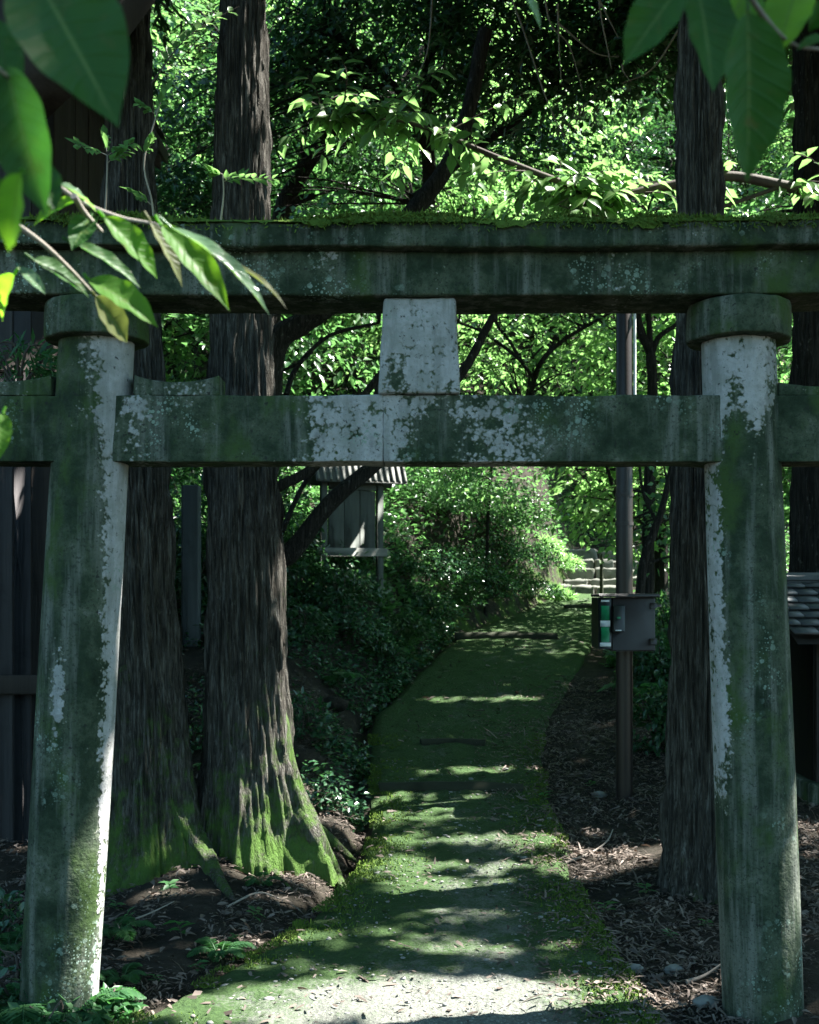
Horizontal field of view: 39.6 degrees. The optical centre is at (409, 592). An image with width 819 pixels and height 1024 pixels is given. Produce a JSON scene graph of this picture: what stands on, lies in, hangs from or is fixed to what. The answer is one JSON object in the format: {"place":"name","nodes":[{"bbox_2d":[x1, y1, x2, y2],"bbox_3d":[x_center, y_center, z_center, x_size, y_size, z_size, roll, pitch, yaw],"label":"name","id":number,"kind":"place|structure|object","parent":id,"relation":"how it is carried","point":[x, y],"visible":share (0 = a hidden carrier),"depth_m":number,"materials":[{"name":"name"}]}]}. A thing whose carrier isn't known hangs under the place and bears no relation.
{"place":"outdoors","nodes":[
{"label":"outdoors","id":0,"kind":"place"},
{"bbox_2d":[0,328,57,381],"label":"shrub","id":1,"kind":"object","parent":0,"point":[43,356],"visible":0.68,"depth_m":5.56,"materials":[{"name":"plant"}]},
{"bbox_2d":[134,593,649,1023],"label":"path","id":2,"kind":"structure","parent":0,"point":[439,953],"depth_m":5.59,"materials":[{"name":"plant"}]},
{"bbox_2d":[110,733,665,1023],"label":"moss tufts","id":3,"kind":"object","parent":2,"relation":"on","point":[334,900],"visible":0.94,"depth_m":5.39,"materials":[{"name":"plant"}]},
{"bbox_2d":[149,760,647,1023],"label":"path pebbles","id":4,"kind":"object","parent":2,"relation":"on","point":[404,978],"visible":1,"depth_m":4.66,"materials":[{"name":"gravel"}]},
{"bbox_2d":[379,781,522,791],"bbox_3d":[0.283,1.345,7.740,0.988,0.117,0.160,0,0,0],"label":"log step","id":5,"kind":"object","parent":2,"relation":"on","point":[483,786],"visible":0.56,"depth_m":7.71,"materials":[{"name":"wood"}]},
{"bbox_2d":[420,738,485,745],"bbox_3d":[0.345,1.213,9.007,0.526,0.114,0.135,0,0,0],"label":"log step","id":6,"kind":"object","parent":2,"relation":"on","point":[438,741],"visible":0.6,"depth_m":8.98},
{"bbox_2d":[454,631,557,640],"bbox_3d":[1.168,0.554,13.762,1.246,0.163,0.196,0,0,0],"label":"log step","id":7,"kind":"object","parent":2,"relation":"on","point":[499,635],"visible":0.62,"depth_m":13.70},
{"bbox_2d":[0,314,818,1023],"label":"ground","id":8,"kind":"structure","parent":0,"point":[498,610],"depth_m":7.03,"materials":[{"name":"soil"}]},
{"bbox_2d":[0,925,22,960],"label":"fern","id":9,"kind":"object","parent":8,"relation":"on","point":[15,934],"visible":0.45,"depth_m":5.09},
{"bbox_2d":[0,887,24,947],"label":"shrub","id":10,"kind":"object","parent":8,"relation":"on","point":[6,916],"visible":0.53,"depth_m":5.33,"materials":[{"name":"green plant"}]},
{"bbox_2d":[0,948,27,1023],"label":"shrub","id":11,"kind":"object","parent":8,"relation":"on","point":[14,968],"visible":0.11,"depth_m":4.22,"materials":[{"name":"green plant"}]},
{"bbox_2d":[0,971,106,1023],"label":"fern","id":12,"kind":"object","parent":8,"relation":"on","point":[13,1014],"visible":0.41,"depth_m":4.00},
{"bbox_2d":[0,995,127,1023],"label":"shrub","id":13,"kind":"object","parent":8,"relation":"on","point":[11,1004],"visible":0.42,"depth_m":4.04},
{"bbox_2d":[0,0,128,251],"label":"leafy branch","id":14,"kind":"object","parent":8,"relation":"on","point":[79,49],"visible":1,"depth_m":0.81,"materials":[{"name":"green plant"}]},
{"bbox_2d":[15,987,146,1023],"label":"fern","id":15,"kind":"object","parent":8,"relation":"on","point":[126,992],"visible":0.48,"depth_m":4.06,"materials":[{"name":"plant"}]},
{"bbox_2d":[0,0,167,842],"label":"wooden hall","id":16,"kind":"structure","parent":8,"relation":"on","point":[24,491],"depth_m":6.91,"materials":[{"name":"brown wood"}]},
{"bbox_2d":[72,982,147,1023],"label":"shrub","id":17,"kind":"object","parent":8,"relation":"on","point":[118,1009],"visible":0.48,"depth_m":4.16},
{"bbox_2d":[100,962,146,985],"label":"fern","id":18,"kind":"object","parent":8,"relation":"on","point":[132,975],"visible":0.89,"depth_m":4.45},
{"bbox_2d":[102,916,155,940],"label":"fern","id":19,"kind":"object","parent":8,"relation":"on","point":[118,931],"visible":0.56,"depth_m":4.89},
{"bbox_2d":[0,182,286,456],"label":"leafy branch","id":20,"kind":"object","parent":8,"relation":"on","point":[194,253],"visible":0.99,"depth_m":1.34,"materials":[{"name":"green plant"}]},
{"bbox_2d":[100,0,235,901],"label":"cedar tree","id":21,"kind":"object","parent":8,"relation":"on","point":[156,827],"visible":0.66,"depth_m":6.05,"materials":[{"name":"brown plant"}]},
{"bbox_2d":[151,6,238,83],"bbox_3d":[-1.054,-2.702,5.609,0.437,0.406,0.112,0,0,0],"label":"leafy sprig","id":22,"kind":"object","parent":21,"relation":"attached to","point":[195,26],"visible":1,"depth_m":5.61,"materials":[{"name":"green plant"}]},
{"bbox_2d":[151,11,210,381],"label":"woodland tree","id":23,"kind":"object","parent":8,"relation":"on","point":[170,343],"visible":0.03,"depth_m":15.39,"materials":[{"name":"green plant"}]},
{"bbox_2d":[151,0,210,160],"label":"woodland tree","id":24,"kind":"object","parent":8,"relation":"on","point":[175,25],"visible":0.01,"depth_m":17.82,"materials":[{"name":"green plant"}]},
{"bbox_2d":[171,467,206,565],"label":"shrub","id":25,"kind":"object","parent":8,"relation":"on","point":[175,480],"visible":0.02,"depth_m":11.54,"materials":[{"name":"green plant"}]},
{"bbox_2d":[173,513,207,616],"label":"shrub","id":26,"kind":"object","parent":8,"relation":"on","point":[204,592],"visible":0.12,"depth_m":10.69,"materials":[{"name":"green plant"}]},
{"bbox_2d":[181,485,200,646],"bbox_3d":[-1.945,-0.198,10.150,0.150,1.498,0.160,0,0,0],"label":"grey post","id":27,"kind":"object","parent":8,"relation":"on","point":[190,555],"visible":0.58,"depth_m":10.07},
{"bbox_2d":[188,704,204,753],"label":"shrub","id":28,"kind":"object","parent":8,"relation":"on","point":[196,737],"visible":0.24,"depth_m":8.02,"materials":[{"name":"green plant"}]},
{"bbox_2d":[151,1,290,381],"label":"woodland tree","id":29,"kind":"object","parent":8,"relation":"on","point":[168,364],"visible":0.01,"depth_m":23.33,"materials":[{"name":"green plant"}]},
{"bbox_2d":[186,936,256,961],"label":"fern","id":30,"kind":"object","parent":8,"relation":"on","point":[222,953],"visible":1,"depth_m":4.73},
{"bbox_2d":[169,467,296,565],"bbox_3d":[-2.086,-1.146,11.987,1.876,1.883,1.884,0,0,0],"label":"shrub","id":31,"kind":"object","parent":8,"relation":"on","point":[194,477],"visible":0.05,"depth_m":11.83,"materials":[{"name":"green plant"}]},
{"bbox_2d":[151,0,315,342],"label":"woodland tree","id":32,"kind":"object","parent":8,"relation":"on","point":[201,52],"visible":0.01,"depth_m":20.14,"materials":[{"name":"green plant"}]},
{"bbox_2d":[150,0,351,379],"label":"woodland tree","id":33,"kind":"object","parent":8,"relation":"on","point":[192,57],"visible":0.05,"depth_m":18.71,"materials":[{"name":"green plant"}]},
{"bbox_2d":[243,872,282,885],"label":"fern","id":34,"kind":"object","parent":8,"relation":"on","point":[254,879],"visible":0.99,"depth_m":5.74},
{"bbox_2d":[201,466,331,594],"bbox_3d":[-1.501,-0.731,11.407,1.482,1.626,1.493,0,0,0],"label":"shrub","id":35,"kind":"object","parent":8,"relation":"on","point":[284,493],"visible":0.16,"depth_m":11.25,"materials":[{"name":"green plant"}]},
{"bbox_2d":[196,0,357,891],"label":"cedar tree","id":36,"kind":"object","parent":8,"relation":"on","point":[258,813],"visible":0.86,"depth_m":6.18,"materials":[{"name":"brown plant"}]},
{"bbox_2d":[150,0,419,395],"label":"woodland tree","id":37,"kind":"object","parent":8,"relation":"on","point":[302,349],"visible":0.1,"depth_m":14.55,"materials":[{"name":"green plant"}]},
{"bbox_2d":[293,748,325,772],"bbox_3d":[-0.745,1.178,7.885,0.329,0.187,0.256,0,0,0],"label":"stone","id":38,"kind":"object","parent":8,"relation":"on","point":[309,754],"visible":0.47,"depth_m":7.82,"materials":[{"name":"stone"}]},
{"bbox_2d":[286,601,338,643],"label":"shrub","id":39,"kind":"object","parent":8,"relation":"on","point":[302,634],"visible":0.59,"depth_m":10.20,"materials":[{"name":"green plant"}]},
{"bbox_2d":[290,686,342,740],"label":"shrub","id":40,"kind":"object","parent":8,"relation":"on","point":[328,718],"visible":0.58,"depth_m":8.46,"materials":[{"name":"green plant"}]},
{"bbox_2d":[176,500,458,835],"bbox_3d":[-1.152,0.185,10.515,2.657,2.752,7.364,0,0,7],"label":"ground cover","id":41,"kind":"object","parent":8,"relation":"on","point":[395,683],"visible":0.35,"depth_m":10.21,"materials":[{"name":"green plant"}]},
{"bbox_2d":[286,560,354,601],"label":"shrub","id":42,"kind":"object","parent":8,"relation":"on","point":[301,577],"visible":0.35,"depth_m":11.13,"materials":[{"name":"green plant"}]},
{"bbox_2d":[213,5,443,324],"bbox_3d":[-0.836,-3.229,12.448,2.413,6.146,2.165,0,0,-35],"label":"forked tree","id":43,"kind":"object","parent":8,"relation":"on","point":[289,199],"visible":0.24,"depth_m":12.16,"materials":[{"name":"green plant"}]},
{"bbox_2d":[286,564,384,610],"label":"shrub","id":44,"kind":"object","parent":8,"relation":"on","point":[340,586],"visible":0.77,"depth_m":11.07,"materials":[{"name":"green plant"}]},
{"bbox_2d":[324,696,348,711],"bbox_3d":[-0.636,0.946,9.610,0.267,0.142,0.204,0,0,22],"label":"stone","id":45,"kind":"object","parent":8,"relation":"on","point":[341,703],"visible":0.74,"depth_m":9.53,"materials":[{"name":"stone"}]},
{"bbox_2d":[305,532,375,567],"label":"shrub","id":46,"kind":"object","parent":8,"relation":"on","point":[351,563],"visible":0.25,"depth_m":12.03,"materials":[{"name":"green plant"}]},
{"bbox_2d":[323,668,364,686],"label":"fern","id":47,"kind":"object","parent":8,"relation":"on","point":[343,674],"visible":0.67,"depth_m":9.82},
{"bbox_2d":[309,567,392,600],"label":"shrub","id":48,"kind":"object","parent":8,"relation":"on","point":[377,591],"visible":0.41,"depth_m":11.40,"materials":[{"name":"green plant"}]},
{"bbox_2d":[309,598,394,643],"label":"shrub","id":49,"kind":"object","parent":8,"relation":"on","point":[362,624],"visible":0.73,"depth_m":10.74,"materials":[{"name":"green plant"}]},
{"bbox_2d":[308,466,406,605],"bbox_3d":[-0.577,-0.569,12.083,1.044,2.043,0.490,0,0,-22],"label":"notice board","id":50,"kind":"object","parent":8,"relation":"on","point":[351,522],"visible":0.49,"depth_m":12.00,"materials":[{"name":"grey wood"}]},
{"bbox_2d":[198,0,527,394],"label":"woodland tree","id":51,"kind":"object","parent":8,"relation":"on","point":[362,379],"visible":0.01,"depth_m":20.45,"materials":[{"name":"green plant"}]},
{"bbox_2d":[359,626,408,653],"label":"shrub","id":52,"kind":"object","parent":8,"relation":"on","point":[391,643],"visible":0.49,"depth_m":11.14,"materials":[{"name":"green plant"}]},
{"bbox_2d":[271,26,497,566],"bbox_3d":[-0.291,-1.954,9.928,2.825,5.592,1.804,0,0,-18],"label":"leaning tree","id":53,"kind":"object","parent":8,"relation":"on","point":[288,331],"visible":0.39,"depth_m":9.39,"materials":[{"name":"brown plant"}]},
{"bbox_2d":[270,0,500,351],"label":"woodland tree","id":54,"kind":"object","parent":8,"relation":"on","point":[474,209],"visible":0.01,"depth_m":21.52,"materials":[{"name":"green plant"}]},
{"bbox_2d":[383,553,430,575],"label":"shrub","id":55,"kind":"object","parent":8,"relation":"on","point":[416,569],"visible":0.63,"depth_m":12.96,"materials":[{"name":"green plant"}]},
{"bbox_2d":[378,609,438,640],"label":"shrub","id":56,"kind":"object","parent":8,"relation":"on","point":[417,630],"visible":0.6,"depth_m":11.97,"materials":[{"name":"green plant"}]},
{"bbox_2d":[0,207,818,1023],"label":"torii gate","id":57,"kind":"structure","parent":8,"relation":"on","point":[90,429],"depth_m":4.08,"materials":[{"name":"stone"}]},
{"bbox_2d":[64,125,142,214],"bbox_3d":[-1.160,-1.581,4.383,0.373,0.443,0.143,0,0,29],"label":"seedling","id":58,"kind":"object","parent":57,"relation":"on","point":[105,137],"visible":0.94,"depth_m":4.36,"materials":[{"name":"green plant"}]},
{"bbox_2d":[122,79,172,216],"bbox_3d":[-0.994,-1.668,4.352,0.243,0.617,0.130,0,0,-34],"label":"seedling","id":59,"kind":"object","parent":57,"relation":"on","point":[150,139],"visible":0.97,"depth_m":4.34,"materials":[{"name":"green plant"}]},
{"bbox_2d":[200,162,279,219],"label":"seedling","id":60,"kind":"object","parent":57,"relation":"on","point":[227,175],"visible":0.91,"depth_m":4.36,"materials":[{"name":"green plant"}]},
{"bbox_2d":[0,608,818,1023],"bbox_3d":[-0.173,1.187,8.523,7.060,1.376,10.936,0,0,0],"label":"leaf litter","id":61,"kind":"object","parent":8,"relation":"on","point":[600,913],"visible":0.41,"depth_m":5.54,"materials":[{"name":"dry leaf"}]},
{"bbox_2d":[401,584,452,609],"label":"shrub","id":62,"kind":"object","parent":8,"relation":"on","point":[421,596],"visible":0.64,"depth_m":12.96,"materials":[{"name":"green plant"}]},
{"bbox_2d":[274,0,593,469],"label":"woodland tree","id":63,"kind":"object","parent":8,"relation":"on","point":[484,202],"visible":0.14,"depth_m":17.57,"materials":[{"name":"green plant"}]},
{"bbox_2d":[152,0,728,490],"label":"evergreen tree","id":64,"kind":"object","parent":8,"relation":"on","point":[328,32],"visible":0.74,"depth_m":10.77,"materials":[{"name":"green plant"}]},
{"bbox_2d":[415,590,466,620],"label":"shrub","id":65,"kind":"object","parent":8,"relation":"on","point":[443,614],"visible":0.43,"depth_m":13.16,"materials":[{"name":"green plant"}]},
{"bbox_2d":[393,467,507,517],"bbox_3d":[0.491,-1.371,14.960,1.596,0.777,1.574,0,0,0],"label":"shrub","id":66,"kind":"object","parent":8,"relation":"on","point":[451,501],"visible":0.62,"depth_m":14.71,"materials":[{"name":"green plant"}]},
{"bbox_2d":[417,543,484,580],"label":"shrub","id":67,"kind":"object","parent":8,"relation":"on","point":[461,573],"visible":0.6,"depth_m":14.08,"materials":[{"name":"green plant"}]},
{"bbox_2d":[435,573,487,606],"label":"shrub","id":68,"kind":"object","parent":8,"relation":"on","point":[461,598],"visible":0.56,"depth_m":14.24,"materials":[{"name":"green plant"}]},
{"bbox_2d":[166,316,789,667],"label":"undergrowth","id":69,"kind":"object","parent":8,"relation":"on","point":[609,654],"visible":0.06,"depth_m":14.36,"materials":[{"name":"green plant"}]},
{"bbox_2d":[447,543,508,583],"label":"shrub","id":70,"kind":"object","parent":8,"relation":"on","point":[488,570],"visible":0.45,"depth_m":14.97,"materials":[{"name":"green plant"}]},
{"bbox_2d":[470,569,523,599],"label":"shrub","id":71,"kind":"object","parent":8,"relation":"on","point":[514,584],"visible":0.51,"depth_m":15.51,"materials":[{"name":"green plant"}]},
{"bbox_2d":[466,523,536,563],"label":"shrub","id":72,"kind":"object","parent":8,"relation":"on","point":[510,549],"visible":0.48,"depth_m":15.89,"materials":[{"name":"green plant"}]},
{"bbox_2d":[476,477,559,532],"bbox_3d":[1.308,-1.294,16.898,1.897,0.812,1.874,0,0,0],"label":"shrub","id":73,"kind":"object","parent":8,"relation":"on","point":[517,519],"visible":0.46,"depth_m":16.63,"materials":[{"name":"green plant"}]},
{"bbox_2d":[493,562,547,591],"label":"shrub","id":74,"kind":"object","parent":8,"relation":"on","point":[531,573],"visible":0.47,"depth_m":16.48,"materials":[{"name":"green plant"}]},
{"bbox_2d":[499,530,563,567],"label":"shrub","id":75,"kind":"object","parent":8,"relation":"on","point":[539,562],"visible":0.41,"depth_m":17.10,"materials":[{"name":"green plant"}]},
{"bbox_2d":[424,0,653,395],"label":"woodland tree","id":76,"kind":"object","parent":8,"relation":"on","point":[598,136],"visible":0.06,"depth_m":22.62,"materials":[{"name":"green plant"}]},
{"bbox_2d":[522,578,564,599],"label":"shrub","id":77,"kind":"object","parent":8,"relation":"on","point":[532,592],"visible":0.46,"depth_m":17.27,"materials":[{"name":"green plant"}]},
{"bbox_2d":[271,55,818,220],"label":"cherry tree","id":78,"kind":"object","parent":8,"relation":"on","point":[592,196],"visible":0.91,"depth_m":7.84,"materials":[{"name":"green plant"}]},
{"bbox_2d":[425,313,666,617],"bbox_3d":[1.206,-1.710,13.484,2.626,4.208,3.183,0,0,-44],"label":"bare limbed tree","id":79,"kind":"object","parent":8,"relation":"on","point":[537,365],"visible":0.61,"depth_m":13.44,"materials":[{"name":"green plant"}]},
{"bbox_2d":[534,531,568,556],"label":"shrub","id":80,"kind":"object","parent":8,"relation":"on","point":[557,546],"visible":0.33,"depth_m":18.74,"materials":[{"name":"green plant"}]},
{"bbox_2d":[540,582,578,600],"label":"shrub","id":81,"kind":"object","parent":8,"relation":"on","point":[568,594],"visible":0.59,"depth_m":17.86,"materials":[{"name":"green plant"}]},
{"bbox_2d":[452,0,670,392],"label":"woodland tree","id":82,"kind":"object","parent":8,"relation":"on","point":[636,148],"visible":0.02,"depth_m":27.91,"materials":[{"name":"green plant"}]},
{"bbox_2d":[558,551,585,573],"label":"shrub","id":83,"kind":"object","parent":8,"relation":"on","point":[566,565],"visible":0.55,"depth_m":19.91,"materials":[{"name":"green plant"}]},
{"bbox_2d":[561,584,615,593],"bbox_3d":[3.094,0.167,19.217,1.264,0.616,0.883,0,0,0],"label":"stone step","id":84,"kind":"object","parent":8,"relation":"on","point":[584,589],"visible":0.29,"depth_m":18.83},
{"bbox_2d":[563,576,636,586],"bbox_3d":[3.437,0.025,19.961,1.616,0.618,0.988,0,0,0],"label":"stone step","id":85,"kind":"object","parent":8,"relation":"on","point":[580,581],"visible":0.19,"depth_m":19.59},
{"bbox_2d":[566,567,636,579],"bbox_3d":[3.606,-0.148,20.693,1.822,0.615,0.897,0,0,0],"label":"stone step","id":86,"kind":"object","parent":8,"relation":"on","point":[592,573],"visible":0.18,"depth_m":20.29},
{"bbox_2d":[565,547,639,560],"bbox_3d":[3.864,-0.539,22.216,1.828,0.666,0.891,0,0,0],"label":"stone step","id":87,"kind":"object","parent":8,"relation":"on","point":[591,553],"visible":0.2,"depth_m":21.80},
{"bbox_2d":[570,558,638,569],"bbox_3d":[3.999,-0.331,21.437,1.899,0.600,0.970,0,0,0],"label":"stone step","id":88,"kind":"object","parent":8,"relation":"on","point":[592,563],"visible":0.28,"depth_m":21.05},
{"bbox_2d":[615,313,635,800],"bbox_3d":[1.438,-0.315,7.620,0.121,3.790,0.121,0,0,-26],"label":"metal pole","id":89,"kind":"object","parent":8,"relation":"on","point":[625,362],"visible":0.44,"depth_m":7.57,"materials":[{"name":"metal"}]},
{"bbox_2d":[591,594,660,650],"bbox_3d":[1.416,0.195,7.425,0.419,0.370,0.320,0,0,0],"label":"meter box","id":90,"kind":"object","parent":89,"relation":"attached to","point":[622,622],"visible":1,"depth_m":7.30,"materials":[{"name":"metal"}]},
{"bbox_2d":[597,682,666,704],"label":"fern","id":91,"kind":"object","parent":8,"relation":"on","point":[635,689],"visible":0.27,"depth_m":10.11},
{"bbox_2d":[605,466,670,673],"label":"sapling tree","id":92,"kind":"object","parent":8,"relation":"on","point":[652,533],"visible":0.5,"depth_m":11.54,"materials":[{"name":"green plant"}]},
{"bbox_2d":[491,169,791,613],"bbox_3d":[3.453,-2.487,16.024,4.104,6.343,4.268,0,0,42],"label":"woodland tree","id":93,"kind":"object","parent":8,"relation":"on","point":[607,497],"visible":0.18,"depth_m":15.96,"materials":[{"name":"green plant"}]},
{"bbox_2d":[611,630,671,688],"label":"shrub","id":94,"kind":"object","parent":8,"relation":"on","point":[661,653],"visible":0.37,"depth_m":10.61,"materials":[{"name":"green plant"}]},
{"bbox_2d":[615,177,676,593],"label":"slim tree","id":95,"kind":"object","parent":8,"relation":"on","point":[648,344],"visible":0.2,"depth_m":12.46,"materials":[{"name":"brown plant"}]},
{"bbox_2d":[633,677,667,757],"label":"shrub","id":96,"kind":"object","parent":8,"relation":"on","point":[653,714],"visible":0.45,"depth_m":8.70,"materials":[{"name":"green plant"}]},
{"bbox_2d":[520,39,791,522],"bbox_3d":[5.331,-6.495,24.334,6.481,10.871,6.398,0,0,37],"label":"woodland tree","id":97,"kind":"object","parent":8,"relation":"on","point":[668,159],"visible":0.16,"depth_m":23.83,"materials":[{"name":"green plant"}]},
{"bbox_2d":[654,589,669,641],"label":"shrub","id":98,"kind":"object","parent":8,"relation":"on","point":[662,615],"visible":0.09,"depth_m":12.62,"materials":[{"name":"green plant"}]},
{"bbox_2d":[578,56,794,394],"bbox_3d":[7.118,-8.666,27.479,7.770,12.854,7.919,0,0,35],"label":"woodland tree","id":99,"kind":"object","parent":8,"relation":"on","point":[787,116],"visible":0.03,"depth_m":26.82,"materials":[{"name":"green plant"}]},
{"bbox_2d":[655,9,725,904],"bbox_3d":[1.138,-4.424,5.667,4.764,12.047,3.958,0,0,-39],"label":"cedar tree","id":100,"kind":"object","parent":8,"relation":"on","point":[687,835],"visible":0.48,"depth_m":5.75,"materials":[{"name":"brown plant"}]},
{"bbox_2d":[599,0,793,133],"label":"broadleaf tree","id":101,"kind":"object","parent":8,"relation":"on","point":[668,94],"visible":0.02,"depth_m":10.89,"materials":[{"name":"green plant"}]},
{"bbox_2d":[406,0,677,162],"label":"dead branch","id":102,"kind":"object","parent":101,"relation":"hanging from","point":[573,36],"visible":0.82,"depth_m":9.15,"materials":[{"name":"wood"}]},
{"bbox_2d":[722,97,794,381],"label":"woodland tree","id":103,"kind":"object","parent":8,"relation":"on","point":[783,138],"visible":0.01,"depth_m":26.16,"materials":[{"name":"green plant"}]},
{"bbox_2d":[724,148,793,565],"bbox_3d":[5.675,-2.401,13.977,5.249,6.798,4.441,0,0,42],"label":"woodland tree","id":104,"kind":"object","parent":8,"relation":"on","point":[782,370],"visible":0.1,"depth_m":14.07,"materials":[{"name":"green plant"}]},
{"bbox_2d":[787,573,818,805],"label":"tiled hut","id":105,"kind":"object","parent":8,"relation":"on","point":[803,599],"visible":0.26,"depth_m":7.42,"materials":[{"name":"wood"}]},
{"bbox_2d":[788,0,818,572],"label":"cedar tree","id":106,"kind":"object","parent":8,"relation":"on","point":[804,522],"visible":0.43,"depth_m":8.50,"materials":[{"name":"brown plant"}]},
{"bbox_2d":[623,0,818,183],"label":"leafy branch","id":107,"kind":"object","parent":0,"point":[741,44],"visible":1,"depth_m":0.92,"materials":[{"name":"green plant"}]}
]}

